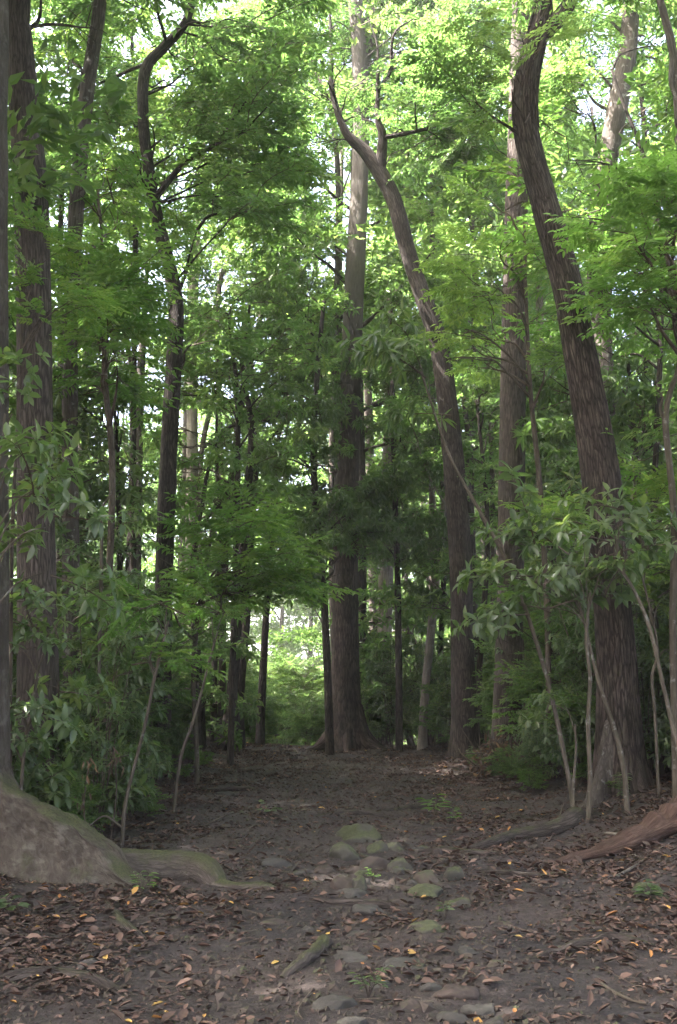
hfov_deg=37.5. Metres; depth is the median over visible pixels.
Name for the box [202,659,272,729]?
tall bush
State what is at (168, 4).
sky
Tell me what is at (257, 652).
tall bush
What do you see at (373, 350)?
sapling
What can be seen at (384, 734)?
undergrowth shrub
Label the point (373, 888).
stone
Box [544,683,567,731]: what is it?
undergrowth shrub
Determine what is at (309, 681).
tall bush
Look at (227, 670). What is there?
tall bush
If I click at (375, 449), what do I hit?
forest tree
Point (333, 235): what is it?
forest tree
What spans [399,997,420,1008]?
stone
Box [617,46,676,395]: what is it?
forest tree
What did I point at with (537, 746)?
undergrowth shrub
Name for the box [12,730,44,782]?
undergrowth shrub
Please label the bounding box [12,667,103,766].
undergrowth shrub
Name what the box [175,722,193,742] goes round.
undergrowth shrub
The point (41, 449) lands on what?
sapling
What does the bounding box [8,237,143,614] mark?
understorey tree
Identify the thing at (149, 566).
forest tree
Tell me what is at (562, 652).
tall bush
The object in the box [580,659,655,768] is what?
undergrowth shrub
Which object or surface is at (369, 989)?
seedling
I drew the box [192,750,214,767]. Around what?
undergrowth shrub
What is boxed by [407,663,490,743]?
tall bush
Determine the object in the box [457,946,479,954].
stone
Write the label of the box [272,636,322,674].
tall bush
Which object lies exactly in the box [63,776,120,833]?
undergrowth shrub
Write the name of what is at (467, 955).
stone
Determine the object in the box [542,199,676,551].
slender tree
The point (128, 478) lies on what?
forest tree
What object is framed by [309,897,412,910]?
exposed root
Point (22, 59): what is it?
tall tree
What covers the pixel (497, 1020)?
stone
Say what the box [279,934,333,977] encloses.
exposed root
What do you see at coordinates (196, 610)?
sapling
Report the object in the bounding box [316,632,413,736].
tall bush
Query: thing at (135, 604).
sapling
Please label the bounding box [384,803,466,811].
exposed root
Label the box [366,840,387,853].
stone
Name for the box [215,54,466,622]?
forest tree
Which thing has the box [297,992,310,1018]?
fallen stick
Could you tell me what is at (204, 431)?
understorey tree
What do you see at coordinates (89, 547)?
sapling
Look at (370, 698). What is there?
tall bush
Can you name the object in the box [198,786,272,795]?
exposed root
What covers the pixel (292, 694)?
tall bush
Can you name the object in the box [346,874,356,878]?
stone
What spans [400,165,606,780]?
feathery tree
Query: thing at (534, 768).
undergrowth shrub
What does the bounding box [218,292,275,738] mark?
dead snag
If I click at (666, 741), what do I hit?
undergrowth shrub
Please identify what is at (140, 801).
undergrowth shrub
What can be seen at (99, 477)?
forest tree
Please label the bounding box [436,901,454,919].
seedling
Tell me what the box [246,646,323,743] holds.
tall bush
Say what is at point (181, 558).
forest tree
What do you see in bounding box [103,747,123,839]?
withered plant
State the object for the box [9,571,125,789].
sapling
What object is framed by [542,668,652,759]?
undergrowth shrub
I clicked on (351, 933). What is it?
stone
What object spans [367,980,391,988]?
stone
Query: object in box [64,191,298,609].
slender tree
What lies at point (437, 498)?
forest tree
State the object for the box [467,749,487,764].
undergrowth shrub
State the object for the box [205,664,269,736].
tall bush
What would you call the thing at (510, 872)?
exposed root
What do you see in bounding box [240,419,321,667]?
forest tree
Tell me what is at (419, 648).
tall bush
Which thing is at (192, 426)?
slender tree
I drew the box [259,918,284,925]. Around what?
stone
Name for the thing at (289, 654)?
tall bush
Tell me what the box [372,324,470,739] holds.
forest tree
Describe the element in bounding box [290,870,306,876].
stone
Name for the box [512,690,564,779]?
undergrowth shrub
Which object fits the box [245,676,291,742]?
tall bush
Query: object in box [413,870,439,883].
stone
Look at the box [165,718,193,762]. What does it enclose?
undergrowth shrub
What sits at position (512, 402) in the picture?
straight tree
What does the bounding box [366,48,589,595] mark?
forest tree
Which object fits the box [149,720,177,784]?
undergrowth shrub
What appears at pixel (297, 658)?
tall bush
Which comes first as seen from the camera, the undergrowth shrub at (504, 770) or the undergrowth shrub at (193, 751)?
the undergrowth shrub at (504, 770)
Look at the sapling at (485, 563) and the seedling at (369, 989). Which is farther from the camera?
the sapling at (485, 563)
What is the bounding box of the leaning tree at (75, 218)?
[62,0,106,688]
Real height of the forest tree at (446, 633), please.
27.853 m
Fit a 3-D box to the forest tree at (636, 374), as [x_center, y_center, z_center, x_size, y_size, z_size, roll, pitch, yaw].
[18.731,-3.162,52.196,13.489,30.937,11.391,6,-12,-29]
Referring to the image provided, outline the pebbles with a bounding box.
[0,759,676,1023]
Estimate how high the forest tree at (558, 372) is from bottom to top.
25.803 m
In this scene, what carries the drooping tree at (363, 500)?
on the ground
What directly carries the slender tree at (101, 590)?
on the ground
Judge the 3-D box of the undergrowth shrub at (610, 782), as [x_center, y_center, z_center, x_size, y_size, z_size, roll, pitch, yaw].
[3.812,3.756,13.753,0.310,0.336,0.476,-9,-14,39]
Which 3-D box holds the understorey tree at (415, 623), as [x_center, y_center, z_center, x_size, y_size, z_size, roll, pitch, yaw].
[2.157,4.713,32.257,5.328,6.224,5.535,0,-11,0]
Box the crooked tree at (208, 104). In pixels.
[8,0,344,765]
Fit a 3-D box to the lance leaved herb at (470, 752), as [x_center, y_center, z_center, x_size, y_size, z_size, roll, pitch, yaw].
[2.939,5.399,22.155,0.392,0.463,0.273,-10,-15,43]
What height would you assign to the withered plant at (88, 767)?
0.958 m
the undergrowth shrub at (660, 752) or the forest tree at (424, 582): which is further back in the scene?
the forest tree at (424, 582)
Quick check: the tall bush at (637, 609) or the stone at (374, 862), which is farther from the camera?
the tall bush at (637, 609)
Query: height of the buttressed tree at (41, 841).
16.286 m
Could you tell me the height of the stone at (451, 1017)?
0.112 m
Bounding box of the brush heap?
[458,728,530,776]
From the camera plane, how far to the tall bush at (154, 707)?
16.68 m
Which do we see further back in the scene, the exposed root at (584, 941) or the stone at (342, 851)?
the stone at (342, 851)
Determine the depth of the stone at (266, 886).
7.99 m
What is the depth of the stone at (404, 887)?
8.11 m
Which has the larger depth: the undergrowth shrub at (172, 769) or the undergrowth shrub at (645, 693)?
the undergrowth shrub at (172, 769)
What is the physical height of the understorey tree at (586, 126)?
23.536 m
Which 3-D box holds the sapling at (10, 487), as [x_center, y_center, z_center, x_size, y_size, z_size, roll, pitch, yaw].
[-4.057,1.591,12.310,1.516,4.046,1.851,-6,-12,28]
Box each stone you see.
[78,958,105,970]
[215,791,234,795]
[258,884,276,891]
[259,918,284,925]
[260,857,292,867]
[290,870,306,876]
[302,926,314,929]
[312,994,357,1009]
[314,865,335,873]
[329,842,359,860]
[329,875,352,889]
[331,950,367,962]
[335,824,381,842]
[336,888,367,897]
[337,1016,367,1023]
[344,866,363,873]
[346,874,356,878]
[346,930,363,935]
[351,904,386,915]
[352,875,366,890]
[354,870,369,874]
[354,932,371,936]
[357,844,365,852]
[359,856,389,869]
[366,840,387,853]
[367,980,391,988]
[370,886,381,890]
[373,937,387,942]
[383,957,425,969]
[385,967,397,973]
[387,842,403,851]
[387,857,414,870]
[388,879,395,883]
[389,898,408,904]
[390,866,404,873]
[390,876,402,881]
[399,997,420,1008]
[400,885,411,890]
[403,883,442,899]
[404,869,415,874]
[406,878,417,885]
[407,941,417,946]
[410,920,449,933]
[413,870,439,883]
[419,982,442,991]
[431,847,443,854]
[432,968,445,973]
[432,984,479,999]
[433,881,451,889]
[436,858,445,863]
[436,1011,467,1023]
[442,866,465,880]
[444,897,471,907]
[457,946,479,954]
[460,1003,494,1014]
[463,953,475,957]
[482,1016,505,1023]
[486,960,504,967]
[498,921,513,925]
[632,882,669,900]
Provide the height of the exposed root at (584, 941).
0.122 m
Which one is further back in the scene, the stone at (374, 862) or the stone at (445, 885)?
the stone at (374, 862)
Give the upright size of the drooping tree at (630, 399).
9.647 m
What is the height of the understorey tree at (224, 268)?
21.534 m
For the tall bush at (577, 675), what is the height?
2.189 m
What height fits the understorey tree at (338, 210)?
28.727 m
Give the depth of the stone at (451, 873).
8.55 m
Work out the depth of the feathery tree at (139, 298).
16.07 m
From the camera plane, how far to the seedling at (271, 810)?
13.07 m
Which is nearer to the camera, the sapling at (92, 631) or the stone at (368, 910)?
the stone at (368, 910)
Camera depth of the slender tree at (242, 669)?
30.23 m
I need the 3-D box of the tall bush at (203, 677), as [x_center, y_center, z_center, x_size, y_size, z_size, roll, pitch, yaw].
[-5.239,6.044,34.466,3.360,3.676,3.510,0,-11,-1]
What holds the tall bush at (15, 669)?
on the ground
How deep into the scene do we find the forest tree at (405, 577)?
60.90 m
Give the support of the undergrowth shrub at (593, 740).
on the ground
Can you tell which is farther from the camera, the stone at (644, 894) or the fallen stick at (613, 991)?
the stone at (644, 894)
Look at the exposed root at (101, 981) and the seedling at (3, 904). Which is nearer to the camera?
the exposed root at (101, 981)
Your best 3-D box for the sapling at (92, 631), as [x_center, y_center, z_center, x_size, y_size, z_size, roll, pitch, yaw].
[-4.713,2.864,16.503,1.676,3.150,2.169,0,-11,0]
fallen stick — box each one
[17,977,43,989]
[140,917,170,925]
[234,938,272,948]
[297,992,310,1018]
[507,924,549,932]
[540,802,563,845]
[600,982,646,1004]
[614,843,669,877]
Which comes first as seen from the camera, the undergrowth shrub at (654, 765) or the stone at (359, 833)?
the stone at (359, 833)
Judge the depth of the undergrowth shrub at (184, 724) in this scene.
22.46 m
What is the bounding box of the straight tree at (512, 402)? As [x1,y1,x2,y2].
[490,1,528,764]
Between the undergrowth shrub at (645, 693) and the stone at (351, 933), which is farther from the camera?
the undergrowth shrub at (645, 693)
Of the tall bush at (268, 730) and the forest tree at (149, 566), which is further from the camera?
the forest tree at (149, 566)
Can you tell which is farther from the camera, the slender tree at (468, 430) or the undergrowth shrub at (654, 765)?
the slender tree at (468, 430)
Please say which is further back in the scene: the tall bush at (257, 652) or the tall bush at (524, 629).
the tall bush at (257, 652)
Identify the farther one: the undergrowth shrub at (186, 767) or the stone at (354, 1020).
the undergrowth shrub at (186, 767)
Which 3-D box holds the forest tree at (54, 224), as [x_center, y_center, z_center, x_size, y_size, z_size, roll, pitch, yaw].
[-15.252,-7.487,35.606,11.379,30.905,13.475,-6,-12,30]
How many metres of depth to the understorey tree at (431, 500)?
36.76 m
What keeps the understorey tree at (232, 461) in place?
on the ground
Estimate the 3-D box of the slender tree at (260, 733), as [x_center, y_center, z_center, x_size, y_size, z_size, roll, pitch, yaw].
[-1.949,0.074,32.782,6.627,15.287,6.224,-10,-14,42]
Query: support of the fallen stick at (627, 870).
on the leaf litter at (56, 982)
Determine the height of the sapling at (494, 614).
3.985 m
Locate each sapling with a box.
[0,342,134,627]
[8,171,130,768]
[9,475,57,651]
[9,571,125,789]
[13,587,111,668]
[15,575,95,627]
[55,505,157,669]
[57,519,140,671]
[74,569,228,847]
[89,555,173,744]
[146,612,232,707]
[159,549,254,812]
[332,297,571,806]
[451,460,676,813]
[476,556,542,757]
[480,580,638,709]
[482,613,555,722]
[484,593,536,663]
[485,647,555,758]
[495,582,529,755]
[496,505,676,822]
[526,689,576,806]
[547,482,676,754]
[623,548,669,795]
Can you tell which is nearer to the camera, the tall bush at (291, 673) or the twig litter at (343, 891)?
the twig litter at (343, 891)
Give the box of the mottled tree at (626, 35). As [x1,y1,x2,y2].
[472,0,676,439]
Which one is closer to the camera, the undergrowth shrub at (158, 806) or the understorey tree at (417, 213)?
the undergrowth shrub at (158, 806)
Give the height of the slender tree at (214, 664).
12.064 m
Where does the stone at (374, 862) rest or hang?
on the ground
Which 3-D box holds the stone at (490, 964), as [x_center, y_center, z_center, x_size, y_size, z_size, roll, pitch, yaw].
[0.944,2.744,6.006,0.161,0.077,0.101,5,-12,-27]
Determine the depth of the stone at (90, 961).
5.81 m
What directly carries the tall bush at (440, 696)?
on the ground
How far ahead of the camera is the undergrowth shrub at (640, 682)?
15.09 m
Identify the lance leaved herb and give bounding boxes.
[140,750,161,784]
[466,746,475,761]
[612,771,632,797]
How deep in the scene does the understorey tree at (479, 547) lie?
34.77 m
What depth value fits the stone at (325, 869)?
8.94 m
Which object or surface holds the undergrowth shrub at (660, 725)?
on the ground
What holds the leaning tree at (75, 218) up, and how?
on the ground
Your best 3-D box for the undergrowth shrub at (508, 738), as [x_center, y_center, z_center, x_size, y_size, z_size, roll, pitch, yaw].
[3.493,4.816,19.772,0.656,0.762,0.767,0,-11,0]
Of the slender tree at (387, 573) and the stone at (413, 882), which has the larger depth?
the slender tree at (387, 573)
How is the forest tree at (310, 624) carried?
on the ground
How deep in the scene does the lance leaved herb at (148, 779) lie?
15.86 m
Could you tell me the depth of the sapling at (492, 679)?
21.86 m
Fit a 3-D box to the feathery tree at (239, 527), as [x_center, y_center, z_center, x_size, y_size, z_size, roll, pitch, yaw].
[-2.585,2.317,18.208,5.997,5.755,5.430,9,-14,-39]
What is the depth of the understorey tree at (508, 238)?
19.57 m
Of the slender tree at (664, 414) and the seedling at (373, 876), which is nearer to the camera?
the seedling at (373, 876)
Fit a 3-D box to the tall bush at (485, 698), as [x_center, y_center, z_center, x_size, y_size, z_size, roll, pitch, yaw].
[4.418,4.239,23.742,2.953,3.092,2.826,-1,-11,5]
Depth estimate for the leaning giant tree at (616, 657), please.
15.00 m
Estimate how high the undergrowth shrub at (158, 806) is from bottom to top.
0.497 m
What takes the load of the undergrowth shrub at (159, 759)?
on the ground
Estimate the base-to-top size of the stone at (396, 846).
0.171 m
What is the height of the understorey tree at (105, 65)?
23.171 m
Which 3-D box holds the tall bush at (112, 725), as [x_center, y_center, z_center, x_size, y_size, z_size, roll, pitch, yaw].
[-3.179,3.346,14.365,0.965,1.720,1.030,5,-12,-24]
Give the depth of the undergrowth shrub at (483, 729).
24.43 m
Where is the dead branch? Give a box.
[604,832,635,856]
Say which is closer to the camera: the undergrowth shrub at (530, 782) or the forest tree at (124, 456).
the undergrowth shrub at (530, 782)
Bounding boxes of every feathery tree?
[8,124,200,725]
[56,479,361,784]
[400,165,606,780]
[498,405,676,775]
[547,146,676,354]
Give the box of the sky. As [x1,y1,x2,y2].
[9,0,674,668]
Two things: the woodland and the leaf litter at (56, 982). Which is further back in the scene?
the woodland
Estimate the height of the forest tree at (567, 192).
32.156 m
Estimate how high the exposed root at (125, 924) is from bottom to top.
0.148 m
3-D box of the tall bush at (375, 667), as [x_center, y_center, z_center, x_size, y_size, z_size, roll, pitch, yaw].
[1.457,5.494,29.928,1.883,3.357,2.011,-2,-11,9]
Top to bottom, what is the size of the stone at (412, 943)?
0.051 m
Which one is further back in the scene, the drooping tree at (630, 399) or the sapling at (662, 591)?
the drooping tree at (630, 399)
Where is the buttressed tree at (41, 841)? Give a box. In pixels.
[0,0,275,889]
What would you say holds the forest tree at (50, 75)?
on the ground
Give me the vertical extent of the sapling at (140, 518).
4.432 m
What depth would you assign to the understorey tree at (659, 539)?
18.80 m
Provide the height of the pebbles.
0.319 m
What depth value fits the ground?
7.29 m
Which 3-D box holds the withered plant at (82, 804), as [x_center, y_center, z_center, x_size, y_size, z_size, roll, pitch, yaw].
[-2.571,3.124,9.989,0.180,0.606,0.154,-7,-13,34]
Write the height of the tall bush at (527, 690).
3.460 m
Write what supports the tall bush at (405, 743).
on the ground
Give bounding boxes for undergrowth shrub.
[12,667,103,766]
[12,683,94,739]
[12,706,80,809]
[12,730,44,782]
[36,775,97,822]
[50,734,101,793]
[52,701,107,788]
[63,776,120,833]
[66,718,125,802]
[69,735,158,827]
[80,756,144,821]
[100,726,172,812]
[131,786,173,819]
[141,735,163,775]
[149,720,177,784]
[155,740,183,775]
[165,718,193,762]
[172,720,191,758]
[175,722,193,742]
[176,762,193,777]
[189,743,205,759]
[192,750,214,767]
[371,712,395,742]
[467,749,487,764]
[475,720,491,748]
[480,747,523,779]
[494,755,521,780]
[498,747,531,779]
[504,735,525,762]
[509,757,554,786]
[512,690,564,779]
[515,673,595,785]
[516,707,567,777]
[516,768,548,792]
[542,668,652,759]
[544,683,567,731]
[550,729,593,782]
[565,740,593,778]
[574,679,669,766]
[577,671,670,772]
[578,674,666,758]
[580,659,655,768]
[588,617,670,769]
[605,779,619,787]
[638,638,671,773]
[639,666,656,750]
[648,700,670,766]
[661,646,671,769]
[664,736,670,747]
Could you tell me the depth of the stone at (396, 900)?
7.68 m
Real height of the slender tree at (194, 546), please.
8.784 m
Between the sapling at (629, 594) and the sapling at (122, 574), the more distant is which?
the sapling at (122, 574)
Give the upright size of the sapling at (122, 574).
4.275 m
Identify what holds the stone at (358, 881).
on the ground
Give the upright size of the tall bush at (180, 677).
3.694 m
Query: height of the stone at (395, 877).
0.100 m
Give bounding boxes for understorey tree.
[7,0,197,582]
[8,0,299,585]
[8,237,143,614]
[9,330,158,740]
[14,240,256,611]
[138,257,344,764]
[142,570,265,751]
[161,264,377,653]
[167,192,345,684]
[168,0,406,653]
[311,0,562,743]
[329,559,450,745]
[332,144,564,446]
[383,348,541,749]
[386,280,590,615]
[451,42,676,763]
[474,0,673,474]
[484,454,645,764]
[490,296,676,628]
[576,522,670,677]
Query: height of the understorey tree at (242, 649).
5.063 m
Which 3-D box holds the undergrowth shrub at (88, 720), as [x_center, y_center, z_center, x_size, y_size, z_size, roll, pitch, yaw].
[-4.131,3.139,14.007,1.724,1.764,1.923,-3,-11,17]
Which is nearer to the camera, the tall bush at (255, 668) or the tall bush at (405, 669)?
the tall bush at (405, 669)
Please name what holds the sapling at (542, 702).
on the ground
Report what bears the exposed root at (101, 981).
on the ground
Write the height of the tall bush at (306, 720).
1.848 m
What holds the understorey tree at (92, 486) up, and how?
on the ground
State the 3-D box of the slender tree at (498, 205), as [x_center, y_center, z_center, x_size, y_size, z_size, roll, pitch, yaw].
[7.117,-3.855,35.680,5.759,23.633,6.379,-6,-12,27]
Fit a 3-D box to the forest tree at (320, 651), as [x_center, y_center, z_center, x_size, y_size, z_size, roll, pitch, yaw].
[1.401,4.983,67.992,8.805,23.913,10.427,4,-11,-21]
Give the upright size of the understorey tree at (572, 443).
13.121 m
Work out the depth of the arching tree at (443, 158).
26.64 m
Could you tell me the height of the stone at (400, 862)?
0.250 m
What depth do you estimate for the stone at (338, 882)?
8.03 m
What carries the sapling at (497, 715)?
on the ground
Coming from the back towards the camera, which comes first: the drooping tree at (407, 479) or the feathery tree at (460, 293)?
the drooping tree at (407, 479)
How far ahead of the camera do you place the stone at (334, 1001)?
5.18 m
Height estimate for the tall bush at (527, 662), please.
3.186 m
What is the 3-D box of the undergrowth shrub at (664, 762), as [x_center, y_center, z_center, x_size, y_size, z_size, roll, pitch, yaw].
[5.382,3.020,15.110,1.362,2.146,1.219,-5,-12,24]
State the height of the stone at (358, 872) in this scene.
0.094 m
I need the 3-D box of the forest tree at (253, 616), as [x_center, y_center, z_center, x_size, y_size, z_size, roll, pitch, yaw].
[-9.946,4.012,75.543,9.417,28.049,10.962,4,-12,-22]
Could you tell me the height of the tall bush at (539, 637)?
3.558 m
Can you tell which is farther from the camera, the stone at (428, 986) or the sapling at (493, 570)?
the sapling at (493, 570)
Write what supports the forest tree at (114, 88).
on the ground
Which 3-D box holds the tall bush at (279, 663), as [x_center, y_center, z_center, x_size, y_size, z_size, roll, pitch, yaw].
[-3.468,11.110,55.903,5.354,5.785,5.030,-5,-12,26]
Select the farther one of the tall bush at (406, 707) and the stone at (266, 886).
the tall bush at (406, 707)
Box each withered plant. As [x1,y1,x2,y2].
[73,793,91,820]
[81,757,97,818]
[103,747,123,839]
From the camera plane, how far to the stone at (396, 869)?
8.74 m
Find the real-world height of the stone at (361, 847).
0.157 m
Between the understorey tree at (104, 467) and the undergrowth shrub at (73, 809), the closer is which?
the undergrowth shrub at (73, 809)
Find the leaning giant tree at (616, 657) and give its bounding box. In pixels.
[402,0,676,849]
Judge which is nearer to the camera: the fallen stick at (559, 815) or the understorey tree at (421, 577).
the fallen stick at (559, 815)
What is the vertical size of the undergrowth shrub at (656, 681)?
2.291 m
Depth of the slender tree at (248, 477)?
28.26 m
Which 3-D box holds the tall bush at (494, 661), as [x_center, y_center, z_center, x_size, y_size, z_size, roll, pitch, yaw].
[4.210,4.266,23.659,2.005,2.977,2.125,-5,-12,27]
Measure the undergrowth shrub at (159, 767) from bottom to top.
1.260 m
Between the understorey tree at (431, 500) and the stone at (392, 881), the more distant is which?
the understorey tree at (431, 500)
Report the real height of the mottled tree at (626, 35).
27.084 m
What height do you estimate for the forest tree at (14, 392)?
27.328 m
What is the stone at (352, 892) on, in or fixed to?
on the ground
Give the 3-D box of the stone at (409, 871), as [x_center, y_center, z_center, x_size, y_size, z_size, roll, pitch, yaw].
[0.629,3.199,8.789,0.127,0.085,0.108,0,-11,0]
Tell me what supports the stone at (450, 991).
on the ground
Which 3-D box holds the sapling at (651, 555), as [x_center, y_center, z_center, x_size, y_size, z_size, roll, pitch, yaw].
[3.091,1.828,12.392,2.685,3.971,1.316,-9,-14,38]
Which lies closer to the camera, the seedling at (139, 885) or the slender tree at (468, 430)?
the seedling at (139, 885)
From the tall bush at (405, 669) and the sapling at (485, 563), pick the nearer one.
the sapling at (485, 563)
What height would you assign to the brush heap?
1.474 m
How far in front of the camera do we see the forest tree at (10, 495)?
44.47 m
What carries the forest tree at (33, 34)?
on the ground
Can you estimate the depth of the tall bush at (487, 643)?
26.21 m
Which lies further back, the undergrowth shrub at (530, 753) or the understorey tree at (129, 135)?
the understorey tree at (129, 135)
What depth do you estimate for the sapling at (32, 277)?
10.08 m
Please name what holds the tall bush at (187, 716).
on the ground
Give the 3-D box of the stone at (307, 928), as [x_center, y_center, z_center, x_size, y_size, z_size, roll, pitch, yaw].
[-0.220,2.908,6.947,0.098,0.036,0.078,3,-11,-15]
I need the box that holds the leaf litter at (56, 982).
[0,733,676,1023]
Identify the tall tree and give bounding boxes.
[8,0,236,804]
[221,0,511,751]
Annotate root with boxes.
[0,966,132,998]
[101,901,155,949]
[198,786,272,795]
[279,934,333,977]
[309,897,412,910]
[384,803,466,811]
[414,846,506,855]
[474,868,563,878]
[525,932,657,958]
[554,796,676,864]
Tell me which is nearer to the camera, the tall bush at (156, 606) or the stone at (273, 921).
the stone at (273, 921)
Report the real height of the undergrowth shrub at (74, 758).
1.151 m
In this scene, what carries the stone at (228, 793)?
on the ground
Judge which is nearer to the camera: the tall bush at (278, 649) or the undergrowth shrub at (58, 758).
the undergrowth shrub at (58, 758)
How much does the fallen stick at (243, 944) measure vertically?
0.030 m
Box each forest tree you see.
[7,35,136,221]
[7,101,111,451]
[8,0,130,490]
[8,2,61,426]
[8,269,98,526]
[9,2,82,546]
[9,101,185,571]
[9,270,119,527]
[9,360,129,570]
[65,63,306,644]
[85,357,210,593]
[114,382,260,626]
[141,395,255,627]
[153,412,263,656]
[198,0,533,709]
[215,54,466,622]
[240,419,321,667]
[248,116,497,671]
[258,422,328,659]
[265,314,427,678]
[290,434,416,653]
[328,244,464,741]
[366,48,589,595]
[367,393,428,638]
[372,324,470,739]
[383,77,641,610]
[416,208,588,606]
[418,263,580,642]
[424,91,612,604]
[435,120,666,576]
[450,36,676,561]
[474,318,674,562]
[488,0,676,535]
[577,224,676,515]
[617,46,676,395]
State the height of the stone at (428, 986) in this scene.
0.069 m
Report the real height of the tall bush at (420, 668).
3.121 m
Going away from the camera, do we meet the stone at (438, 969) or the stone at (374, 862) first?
the stone at (438, 969)
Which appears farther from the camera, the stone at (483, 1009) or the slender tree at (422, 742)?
the slender tree at (422, 742)
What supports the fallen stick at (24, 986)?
on the ground
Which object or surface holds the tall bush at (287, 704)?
on the ground
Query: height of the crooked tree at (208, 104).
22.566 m
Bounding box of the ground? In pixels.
[0,737,676,1023]
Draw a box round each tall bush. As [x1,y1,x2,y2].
[12,624,16,723]
[38,609,187,832]
[57,583,181,732]
[58,551,177,762]
[59,627,183,750]
[61,590,203,719]
[84,614,190,717]
[100,694,150,782]
[172,670,191,727]
[174,648,220,728]
[181,647,226,730]
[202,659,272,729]
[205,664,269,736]
[206,638,253,736]
[206,639,277,737]
[245,651,276,739]
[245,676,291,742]
[245,686,287,742]
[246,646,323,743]
[247,657,301,678]
[254,635,304,668]
[257,652,300,673]
[267,657,305,697]
[268,675,305,744]
[271,654,324,745]
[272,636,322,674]
[275,687,324,745]
[277,655,320,679]
[282,694,324,744]
[308,639,403,732]
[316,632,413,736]
[359,640,416,747]
[362,666,411,743]
[385,634,450,747]
[389,681,428,745]
[394,670,437,744]
[406,652,450,746]
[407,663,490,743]
[420,619,494,732]
[447,613,533,707]
[462,639,544,731]
[476,642,494,720]
[478,639,543,707]
[491,598,635,735]
[491,612,579,732]
[492,605,556,667]
[528,605,589,736]
[537,614,595,747]
[551,657,592,726]
[557,600,634,658]
[575,580,668,671]
[578,614,669,767]
[580,583,668,692]
[627,546,670,752]
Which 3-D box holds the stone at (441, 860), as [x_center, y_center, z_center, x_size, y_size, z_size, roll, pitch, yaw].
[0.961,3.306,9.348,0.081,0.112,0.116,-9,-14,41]
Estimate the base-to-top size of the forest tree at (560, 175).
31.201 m
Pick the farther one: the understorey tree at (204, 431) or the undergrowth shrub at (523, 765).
the understorey tree at (204, 431)
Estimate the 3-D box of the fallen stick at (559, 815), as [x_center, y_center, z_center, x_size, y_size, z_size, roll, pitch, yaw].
[2.698,3.828,12.329,0.088,0.120,3.522,-3,-11,16]
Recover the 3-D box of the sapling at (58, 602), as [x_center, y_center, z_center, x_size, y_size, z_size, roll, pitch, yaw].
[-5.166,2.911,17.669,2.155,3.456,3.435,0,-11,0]
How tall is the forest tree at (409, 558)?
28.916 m
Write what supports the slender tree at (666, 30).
on the ground
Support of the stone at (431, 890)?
on the ground
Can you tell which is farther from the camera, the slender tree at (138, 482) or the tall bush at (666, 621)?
the slender tree at (138, 482)
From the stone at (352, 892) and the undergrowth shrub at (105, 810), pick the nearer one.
the stone at (352, 892)
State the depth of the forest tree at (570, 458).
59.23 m
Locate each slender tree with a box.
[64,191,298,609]
[80,383,307,742]
[96,477,111,733]
[99,229,349,750]
[129,55,238,733]
[160,260,363,747]
[184,256,372,745]
[190,412,279,760]
[330,262,480,744]
[358,317,556,656]
[361,361,573,749]
[378,322,547,745]
[433,93,589,628]
[497,0,676,143]
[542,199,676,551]
[545,108,676,798]
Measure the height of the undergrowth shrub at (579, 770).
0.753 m
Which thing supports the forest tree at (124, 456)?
on the ground
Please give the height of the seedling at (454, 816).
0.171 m
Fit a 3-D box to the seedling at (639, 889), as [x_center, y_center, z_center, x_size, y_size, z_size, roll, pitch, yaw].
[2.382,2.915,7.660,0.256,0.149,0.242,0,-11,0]
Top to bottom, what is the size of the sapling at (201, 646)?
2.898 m
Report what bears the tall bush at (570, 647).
on the ground
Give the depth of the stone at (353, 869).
8.94 m
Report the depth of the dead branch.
10.47 m
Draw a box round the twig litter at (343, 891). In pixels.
[2,752,668,1023]
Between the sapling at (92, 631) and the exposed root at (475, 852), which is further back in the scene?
the sapling at (92, 631)
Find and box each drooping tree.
[205,244,442,754]
[351,250,473,751]
[479,333,676,550]
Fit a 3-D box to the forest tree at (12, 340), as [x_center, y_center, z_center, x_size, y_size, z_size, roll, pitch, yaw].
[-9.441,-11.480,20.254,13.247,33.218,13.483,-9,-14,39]
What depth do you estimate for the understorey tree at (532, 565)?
19.81 m
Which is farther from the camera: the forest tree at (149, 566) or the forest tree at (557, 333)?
the forest tree at (149, 566)
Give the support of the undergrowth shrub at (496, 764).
on the ground
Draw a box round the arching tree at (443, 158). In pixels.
[245,0,582,759]
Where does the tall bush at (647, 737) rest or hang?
on the ground
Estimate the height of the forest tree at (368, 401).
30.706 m
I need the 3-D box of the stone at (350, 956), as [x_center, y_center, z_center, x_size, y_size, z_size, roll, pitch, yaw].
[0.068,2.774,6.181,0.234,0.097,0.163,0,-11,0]
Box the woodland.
[13,477,579,744]
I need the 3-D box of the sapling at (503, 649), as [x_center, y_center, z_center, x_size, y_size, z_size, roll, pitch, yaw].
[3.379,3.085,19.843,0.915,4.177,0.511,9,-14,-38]
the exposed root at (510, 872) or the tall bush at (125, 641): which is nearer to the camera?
the exposed root at (510, 872)
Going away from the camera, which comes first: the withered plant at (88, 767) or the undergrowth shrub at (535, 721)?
the withered plant at (88, 767)
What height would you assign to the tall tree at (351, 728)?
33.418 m
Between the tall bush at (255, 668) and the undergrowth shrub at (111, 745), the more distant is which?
the tall bush at (255, 668)
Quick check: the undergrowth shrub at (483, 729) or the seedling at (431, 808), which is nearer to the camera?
the seedling at (431, 808)
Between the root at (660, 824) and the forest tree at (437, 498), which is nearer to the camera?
the root at (660, 824)
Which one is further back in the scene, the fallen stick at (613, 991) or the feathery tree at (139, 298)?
the feathery tree at (139, 298)
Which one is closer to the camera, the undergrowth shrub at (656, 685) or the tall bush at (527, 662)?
the undergrowth shrub at (656, 685)
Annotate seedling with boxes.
[0,893,29,916]
[129,871,158,894]
[257,799,281,815]
[347,965,393,997]
[365,867,380,881]
[416,794,451,814]
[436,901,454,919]
[447,808,461,819]
[632,879,662,897]

